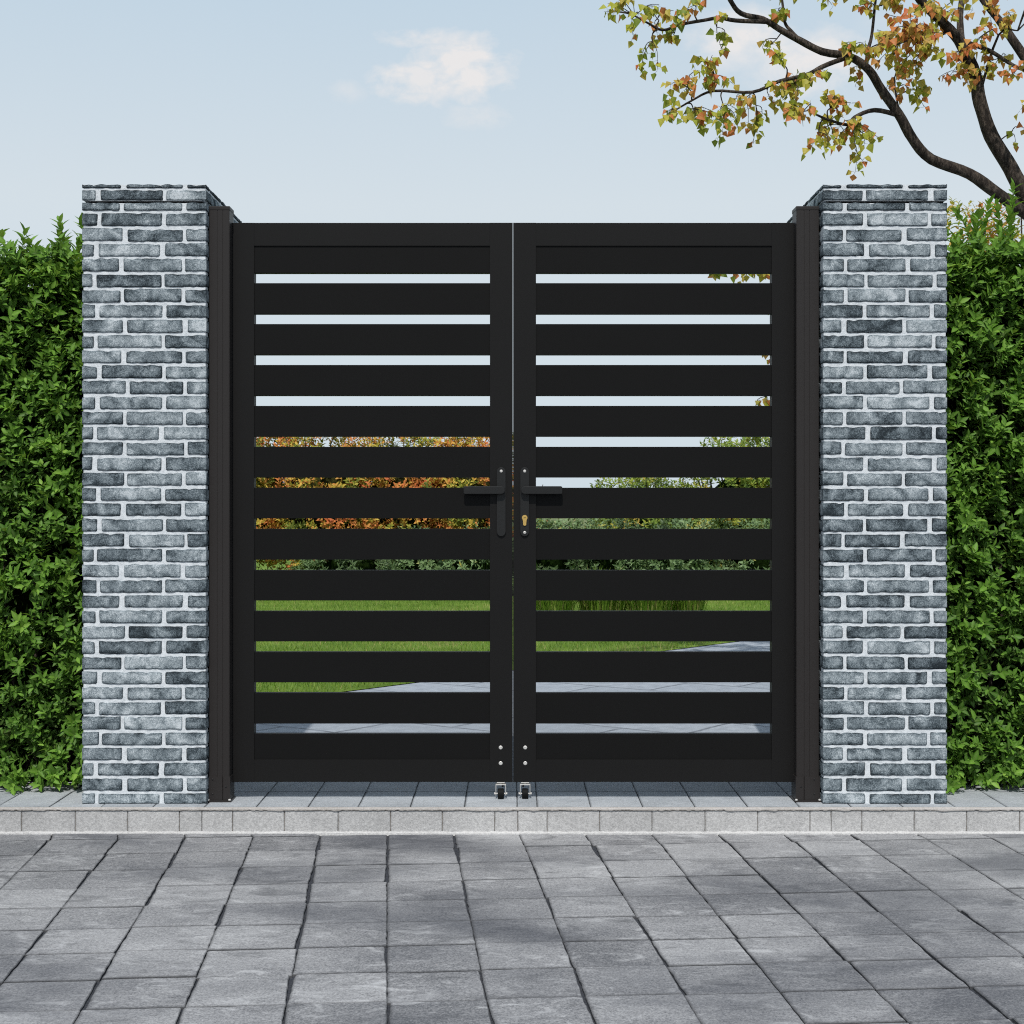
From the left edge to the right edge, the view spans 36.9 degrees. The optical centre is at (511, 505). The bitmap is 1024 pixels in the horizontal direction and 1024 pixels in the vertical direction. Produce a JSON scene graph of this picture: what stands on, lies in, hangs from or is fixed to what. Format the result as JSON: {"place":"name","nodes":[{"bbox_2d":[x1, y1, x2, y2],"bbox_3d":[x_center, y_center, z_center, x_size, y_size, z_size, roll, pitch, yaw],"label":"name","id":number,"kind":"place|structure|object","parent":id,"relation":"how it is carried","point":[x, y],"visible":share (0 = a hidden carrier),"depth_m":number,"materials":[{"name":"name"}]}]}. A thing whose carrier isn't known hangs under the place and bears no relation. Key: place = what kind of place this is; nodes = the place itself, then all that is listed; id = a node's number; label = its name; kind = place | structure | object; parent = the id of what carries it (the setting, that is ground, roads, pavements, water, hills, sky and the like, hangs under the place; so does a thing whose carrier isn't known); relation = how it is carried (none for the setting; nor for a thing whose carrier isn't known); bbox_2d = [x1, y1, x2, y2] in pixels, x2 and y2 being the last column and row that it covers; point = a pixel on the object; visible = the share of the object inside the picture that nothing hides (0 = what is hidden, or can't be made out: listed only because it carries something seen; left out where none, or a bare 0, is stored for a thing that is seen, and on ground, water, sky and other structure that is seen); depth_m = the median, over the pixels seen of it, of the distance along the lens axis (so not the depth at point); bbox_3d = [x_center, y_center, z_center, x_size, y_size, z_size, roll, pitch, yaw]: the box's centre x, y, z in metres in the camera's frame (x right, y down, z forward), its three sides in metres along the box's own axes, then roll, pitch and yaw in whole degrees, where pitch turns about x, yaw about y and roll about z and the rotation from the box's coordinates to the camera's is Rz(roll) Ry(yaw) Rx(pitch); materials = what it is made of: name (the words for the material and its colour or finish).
{"place":"outdoors","nodes":[
{"label":"outdoors","id":0,"kind":"place"},
{"bbox_2d":[0,834,1023,1023],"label":"road","id":1,"kind":"structure","parent":0,"point":[509,929],"depth_m":3.83,"materials":[{"name":"grey stone"}]},
{"bbox_2d":[0,780,1023,806],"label":"pavement","id":2,"kind":"structure","parent":0,"point":[481,794],"depth_m":5.14,"materials":[{"name":"grey concrete"}]},
{"bbox_2d":[0,213,83,795],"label":"hedge","id":3,"kind":"object","parent":2,"relation":"on","point":[41,531],"visible":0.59,"depth_m":5.27,"materials":[{"name":"green plant"}]},
{"bbox_2d":[82,184,241,803],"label":"brick pillar","id":4,"kind":"structure","parent":2,"relation":"on","point":[145,494],"depth_m":5.00,"materials":[{"name":"grey brick"}]},
{"bbox_2d":[208,206,235,801],"bbox_3d":[-0.960,-0.005,5.069,0.081,1.953,0.089,0,0,0],"label":"gate post","id":5,"kind":"object","parent":2,"relation":"on","point":[220,784],"visible":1,"depth_m":5.04,"materials":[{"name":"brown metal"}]},
{"bbox_2d":[232,223,512,798],"bbox_3d":[-0.463,0.017,5.094,0.930,1.908,0.066,0,0,0],"label":"gate leaf","id":6,"kind":"object","parent":5,"relation":"attached to","point":[372,248],"visible":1,"depth_m":5.09,"materials":[{"name":"metal"}]},
{"bbox_2d":[790,206,820,801],"bbox_3d":[0.969,-0.005,5.069,0.088,1.953,0.089,0,0,0],"label":"gate post","id":7,"kind":"object","parent":2,"relation":"on","point":[805,785],"visible":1,"depth_m":5.04,"materials":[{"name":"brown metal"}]},
{"bbox_2d":[513,223,793,798],"bbox_3d":[0.469,0.017,5.094,0.930,1.908,0.066,0,0,0],"label":"gate leaf","id":8,"kind":"object","parent":7,"relation":"attached to","point":[653,248],"visible":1,"depth_m":5.09,"materials":[{"name":"metal"}]},
{"bbox_2d":[787,184,946,803],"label":"brick pillar","id":9,"kind":"structure","parent":2,"relation":"on","point":[882,493],"depth_m":5.00,"materials":[{"name":"grey brick"}]},
{"bbox_2d":[946,178,1023,793],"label":"hedge","id":10,"kind":"object","parent":2,"relation":"on","point":[985,521],"visible":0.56,"depth_m":5.27,"materials":[{"name":"green plant"}]},
{"bbox_2d":[0,0,1023,487],"label":"sky","id":11,"kind":"structure","parent":0,"point":[288,111],"materials":[{"name":"blue"}]},
{"bbox_2d":[256,641,769,732],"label":"courtyard","id":12,"kind":"structure","parent":0,"point":[575,687],"depth_m":6.86,"materials":[{"name":"grey concrete"}]},
{"bbox_2d":[598,0,1023,405],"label":"autumn tree","id":13,"kind":"object","parent":12,"relation":"on","point":[912,32],"visible":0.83,"depth_m":8.16,"materials":[{"name":"orange plant"}]},
{"bbox_2d":[946,196,1023,251],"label":"autumn shrub","id":14,"kind":"object","parent":12,"relation":"on","point":[990,230],"visible":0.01,"depth_m":9.41,"materials":[{"name":"green plant"}]},
{"bbox_2d":[256,560,769,691],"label":"lawn","id":15,"kind":"structure","parent":0,"point":[264,567],"depth_m":10.84,"materials":[{"name":"green plant"}]},
{"bbox_2d":[256,437,315,569],"bbox_3d":[-3.080,-0.054,17.332,1.672,2.081,1.575,0,0,22],"label":"autumn shrub","id":16,"kind":"object","parent":15,"relation":"on","point":[261,482],"visible":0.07,"depth_m":17.14,"materials":[{"name":"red plant"}]},
{"bbox_2d":[256,437,393,569],"bbox_3d":[-2.044,-0.058,17.185,1.629,2.090,1.625,0,0,-41],"label":"autumn shrub","id":17,"kind":"object","parent":15,"relation":"on","point":[319,523],"visible":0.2,"depth_m":16.83,"materials":[{"name":"orange plant"}]},
{"bbox_2d":[291,560,402,569],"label":"sage shrub","id":18,"kind":"object","parent":15,"relation":"on","point":[349,565],"visible":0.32,"depth_m":16.30,"materials":[{"name":"green plant"}]},
{"bbox_2d":[340,437,478,528],"bbox_3d":[-1.243,-0.058,17.316,1.809,2.085,1.503,0,0,0],"label":"autumn shrub","id":19,"kind":"object","parent":15,"relation":"on","point":[403,483],"visible":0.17,"depth_m":17.05,"materials":[{"name":"orange plant"}]},
{"bbox_2d":[375,524,456,569],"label":"sage shrub","id":20,"kind":"object","parent":15,"relation":"on","point":[417,564],"visible":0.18,"depth_m":16.38,"materials":[{"name":"green plant"}]},
{"bbox_2d":[432,519,489,569],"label":"sage shrub","id":21,"kind":"object","parent":15,"relation":"on","point":[473,565],"visible":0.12,"depth_m":16.19,"materials":[{"name":"green plant"}]},
{"bbox_2d":[416,437,546,528],"bbox_3d":[-0.376,-0.030,17.238,1.575,2.029,1.447,0,0,0],"label":"autumn shrub","id":22,"kind":"object","parent":15,"relation":"on","point":[449,523],"visible":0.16,"depth_m":16.83,"materials":[{"name":"orange plant"}]},
{"bbox_2d":[536,601,578,609],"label":"grass tuft","id":23,"kind":"object","parent":15,"relation":"on","point":[555,605],"visible":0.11,"depth_m":12.95,"materials":[{"name":"green plant"}]},
{"bbox_2d":[536,518,605,569],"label":"sage shrub","id":24,"kind":"object","parent":15,"relation":"on","point":[556,564],"visible":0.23,"depth_m":16.37,"materials":[{"name":"green plant"}]},
{"bbox_2d":[569,564,638,609],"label":"grass tuft","id":25,"kind":"object","parent":15,"relation":"on","point":[598,605],"visible":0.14,"depth_m":13.14,"materials":[{"name":"green plant"}]},
{"bbox_2d":[566,518,656,569],"bbox_3d":[1.091,0.537,16.741,1.264,0.901,1.059,0,0,0],"label":"sage shrub","id":26,"kind":"object","parent":15,"relation":"on","point":[618,564],"visible":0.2,"depth_m":16.49,"materials":[{"name":"green plant"}]},
{"bbox_2d":[587,478,707,528],"bbox_3d":[1.571,0.253,17.659,1.555,1.468,1.383,0,0,0],"label":"yellow shrub","id":27,"kind":"object","parent":15,"relation":"on","point":[638,483],"visible":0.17,"depth_m":17.47,"materials":[{"name":"green plant"}]},
{"bbox_2d":[624,601,674,609],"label":"grass tuft","id":28,"kind":"object","parent":15,"relation":"on","point":[651,605],"visible":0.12,"depth_m":13.05,"materials":[{"name":"green plant"}]},
{"bbox_2d":[636,518,741,569],"bbox_3d":[1.851,0.532,16.381,1.164,0.910,1.235,0,0,0],"label":"sage shrub","id":29,"kind":"object","parent":15,"relation":"on","point":[683,564],"visible":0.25,"depth_m":16.12,"materials":[{"name":"green plant"}]},
{"bbox_2d":[670,601,707,609],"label":"grass tuft","id":30,"kind":"object","parent":15,"relation":"on","point":[686,605],"visible":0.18,"depth_m":13.27,"materials":[{"name":"green plant"}]},
{"bbox_2d":[676,437,769,528],"bbox_3d":[2.625,-0.025,17.349,1.670,2.021,1.433,0,0,0],"label":"yellow shrub","id":31,"kind":"object","parent":15,"relation":"on","point":[744,483],"visible":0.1,"depth_m":17.08,"materials":[{"name":"green plant"}]},
{"bbox_2d":[713,518,769,569],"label":"sage shrub","id":32,"kind":"object","parent":15,"relation":"on","point":[754,564],"visible":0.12,"depth_m":16.30,"materials":[{"name":"green plant"}]},
{"bbox_2d":[344,518,739,691],"bbox_3d":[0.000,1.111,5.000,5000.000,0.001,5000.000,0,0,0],"label":"ground","id":33,"kind":"structure","parent":0,"point":[564,519],"depth_m":85.76,"materials":[{"name":"green plant"}]},
{"bbox_2d":[0,807,1023,835],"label":"kerb","id":34,"kind":"structure","parent":33,"relation":"on","point":[454,821],"depth_m":4.94,"materials":[{"name":"grey concrete"}]}
]}

